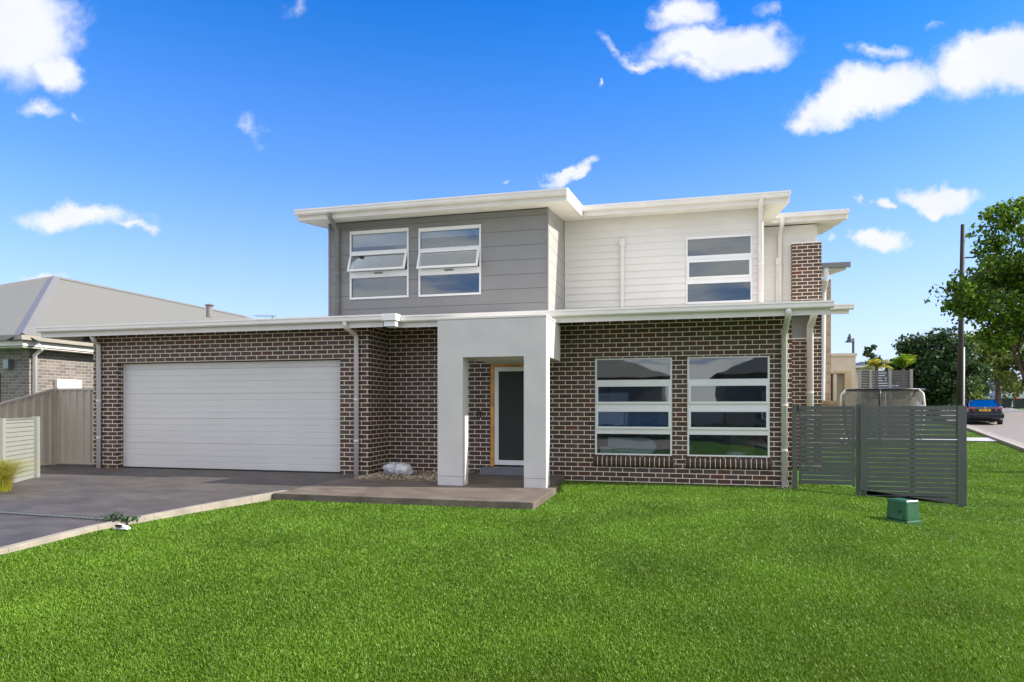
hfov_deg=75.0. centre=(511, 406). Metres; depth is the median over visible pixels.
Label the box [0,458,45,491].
ornamental grass
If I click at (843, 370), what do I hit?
cream building
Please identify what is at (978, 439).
footpath
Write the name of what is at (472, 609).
ground
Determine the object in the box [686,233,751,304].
window
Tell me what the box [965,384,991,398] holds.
roadside shrub
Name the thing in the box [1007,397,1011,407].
wheelie bin
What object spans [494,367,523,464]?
screen door
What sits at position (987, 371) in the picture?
shrub
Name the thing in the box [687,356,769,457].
window
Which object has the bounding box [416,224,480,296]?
window
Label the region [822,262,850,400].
tan brick house
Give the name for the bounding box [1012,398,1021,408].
wheelie bin
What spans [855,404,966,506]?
slat fence
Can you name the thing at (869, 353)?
young tree
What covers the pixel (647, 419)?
window pane
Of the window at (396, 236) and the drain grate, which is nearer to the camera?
the drain grate
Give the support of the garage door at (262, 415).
in the modern house at (529, 335)
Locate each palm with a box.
[857,358,892,375]
[889,353,917,385]
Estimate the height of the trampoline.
2.135 m
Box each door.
[123,360,339,471]
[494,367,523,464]
[837,374,842,419]
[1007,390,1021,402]
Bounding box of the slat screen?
[0,416,39,482]
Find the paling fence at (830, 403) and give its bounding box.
[822,400,839,447]
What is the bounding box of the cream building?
[831,353,856,424]
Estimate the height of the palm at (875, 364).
3.358 m
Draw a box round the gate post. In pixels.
[792,404,797,488]
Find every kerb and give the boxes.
[931,415,1023,450]
[1003,408,1023,411]
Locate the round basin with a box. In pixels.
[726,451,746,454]
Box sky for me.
[0,0,1023,405]
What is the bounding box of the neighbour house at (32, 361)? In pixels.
[0,276,252,401]
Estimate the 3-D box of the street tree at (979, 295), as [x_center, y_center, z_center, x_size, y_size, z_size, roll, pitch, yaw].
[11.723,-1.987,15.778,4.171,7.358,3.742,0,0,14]
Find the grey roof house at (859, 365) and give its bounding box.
[856,362,874,388]
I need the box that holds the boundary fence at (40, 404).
[0,388,53,466]
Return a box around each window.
[347,227,408,299]
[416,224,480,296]
[595,358,671,455]
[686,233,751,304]
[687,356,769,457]
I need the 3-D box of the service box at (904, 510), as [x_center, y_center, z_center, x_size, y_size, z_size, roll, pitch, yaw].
[5.025,1.350,8.583,0.278,0.324,0.327,0,0,-22]
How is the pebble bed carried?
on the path
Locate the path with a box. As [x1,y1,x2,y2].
[273,473,564,509]
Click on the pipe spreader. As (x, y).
(121, 526)
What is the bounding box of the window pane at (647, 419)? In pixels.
[598,412,667,426]
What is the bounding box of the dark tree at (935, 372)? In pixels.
[881,325,985,415]
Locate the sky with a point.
(165, 149)
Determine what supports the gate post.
on the ground at (472, 609)
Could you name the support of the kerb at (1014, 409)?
on the ground at (472, 609)
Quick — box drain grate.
[0,511,113,520]
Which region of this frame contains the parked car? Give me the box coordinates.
[965,397,1003,423]
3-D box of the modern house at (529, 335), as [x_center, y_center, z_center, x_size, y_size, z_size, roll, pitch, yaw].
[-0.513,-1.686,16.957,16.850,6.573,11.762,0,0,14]
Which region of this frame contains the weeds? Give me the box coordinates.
[96,511,144,522]
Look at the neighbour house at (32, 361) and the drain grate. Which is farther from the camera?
the neighbour house at (32, 361)
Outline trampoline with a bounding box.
[839,388,925,443]
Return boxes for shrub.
[944,347,998,410]
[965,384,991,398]
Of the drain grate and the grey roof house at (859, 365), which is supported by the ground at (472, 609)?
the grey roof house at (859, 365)
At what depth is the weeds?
7.97 m
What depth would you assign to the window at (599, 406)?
12.36 m
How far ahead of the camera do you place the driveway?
10.36 m
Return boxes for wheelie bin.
[1001,397,1007,407]
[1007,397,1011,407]
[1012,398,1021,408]
[1018,397,1023,407]
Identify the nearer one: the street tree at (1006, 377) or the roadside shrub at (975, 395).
the roadside shrub at (975, 395)
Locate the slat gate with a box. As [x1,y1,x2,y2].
[797,406,854,486]
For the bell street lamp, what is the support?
on the ground at (472, 609)
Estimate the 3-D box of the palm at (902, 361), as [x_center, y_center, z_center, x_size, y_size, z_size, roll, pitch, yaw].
[23.532,-1.332,40.112,1.744,3.865,2.498,0,0,14]
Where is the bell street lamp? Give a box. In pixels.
[845,334,853,352]
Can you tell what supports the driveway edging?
on the ground at (472, 609)
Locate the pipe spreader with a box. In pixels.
[113,524,130,529]
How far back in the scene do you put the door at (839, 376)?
33.32 m
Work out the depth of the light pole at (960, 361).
30.92 m
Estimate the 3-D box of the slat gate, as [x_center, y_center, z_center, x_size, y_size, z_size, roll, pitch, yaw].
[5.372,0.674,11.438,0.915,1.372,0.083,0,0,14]
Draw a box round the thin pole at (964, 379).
[963,347,964,405]
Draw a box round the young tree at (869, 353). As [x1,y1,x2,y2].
[862,344,882,369]
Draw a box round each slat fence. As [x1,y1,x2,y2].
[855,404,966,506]
[858,369,912,388]
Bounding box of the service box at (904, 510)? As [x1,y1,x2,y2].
[886,498,921,524]
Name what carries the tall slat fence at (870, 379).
on the ground at (472, 609)
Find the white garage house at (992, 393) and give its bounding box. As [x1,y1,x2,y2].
[988,382,1023,405]
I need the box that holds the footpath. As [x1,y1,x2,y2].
[840,437,996,440]
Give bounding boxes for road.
[927,409,1023,442]
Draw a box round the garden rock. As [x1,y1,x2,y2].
[383,462,413,474]
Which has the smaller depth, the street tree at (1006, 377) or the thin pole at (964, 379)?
the thin pole at (964, 379)
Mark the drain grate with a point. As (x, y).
(53, 515)
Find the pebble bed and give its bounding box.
[353,470,473,480]
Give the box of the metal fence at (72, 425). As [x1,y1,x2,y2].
[53,388,92,464]
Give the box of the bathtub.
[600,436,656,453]
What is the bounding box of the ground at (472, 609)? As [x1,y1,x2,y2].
[0,407,1023,681]
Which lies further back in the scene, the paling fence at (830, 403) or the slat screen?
the paling fence at (830, 403)
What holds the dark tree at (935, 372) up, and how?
on the ground at (472, 609)
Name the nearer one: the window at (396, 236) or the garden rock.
the garden rock
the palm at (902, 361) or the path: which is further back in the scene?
the palm at (902, 361)
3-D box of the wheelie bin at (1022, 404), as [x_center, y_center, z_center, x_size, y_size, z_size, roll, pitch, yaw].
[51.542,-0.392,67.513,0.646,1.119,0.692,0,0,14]
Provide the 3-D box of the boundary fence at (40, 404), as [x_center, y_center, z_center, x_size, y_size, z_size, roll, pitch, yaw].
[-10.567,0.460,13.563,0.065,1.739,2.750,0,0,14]
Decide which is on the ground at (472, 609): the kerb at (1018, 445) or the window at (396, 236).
the kerb at (1018, 445)
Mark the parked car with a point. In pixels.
(981, 409)
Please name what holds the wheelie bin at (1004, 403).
on the kerb at (1014, 409)
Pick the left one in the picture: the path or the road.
the path
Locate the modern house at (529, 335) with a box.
[36,187,853,488]
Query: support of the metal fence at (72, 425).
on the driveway
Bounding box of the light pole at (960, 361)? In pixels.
[956,224,977,420]
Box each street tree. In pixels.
[924,195,1023,380]
[942,329,1023,405]
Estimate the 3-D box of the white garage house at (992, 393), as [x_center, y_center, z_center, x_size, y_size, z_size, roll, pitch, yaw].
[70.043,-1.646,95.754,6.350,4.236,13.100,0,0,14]
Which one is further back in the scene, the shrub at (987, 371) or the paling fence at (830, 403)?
the shrub at (987, 371)
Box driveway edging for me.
[0,490,288,554]
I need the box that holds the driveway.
[0,464,355,546]

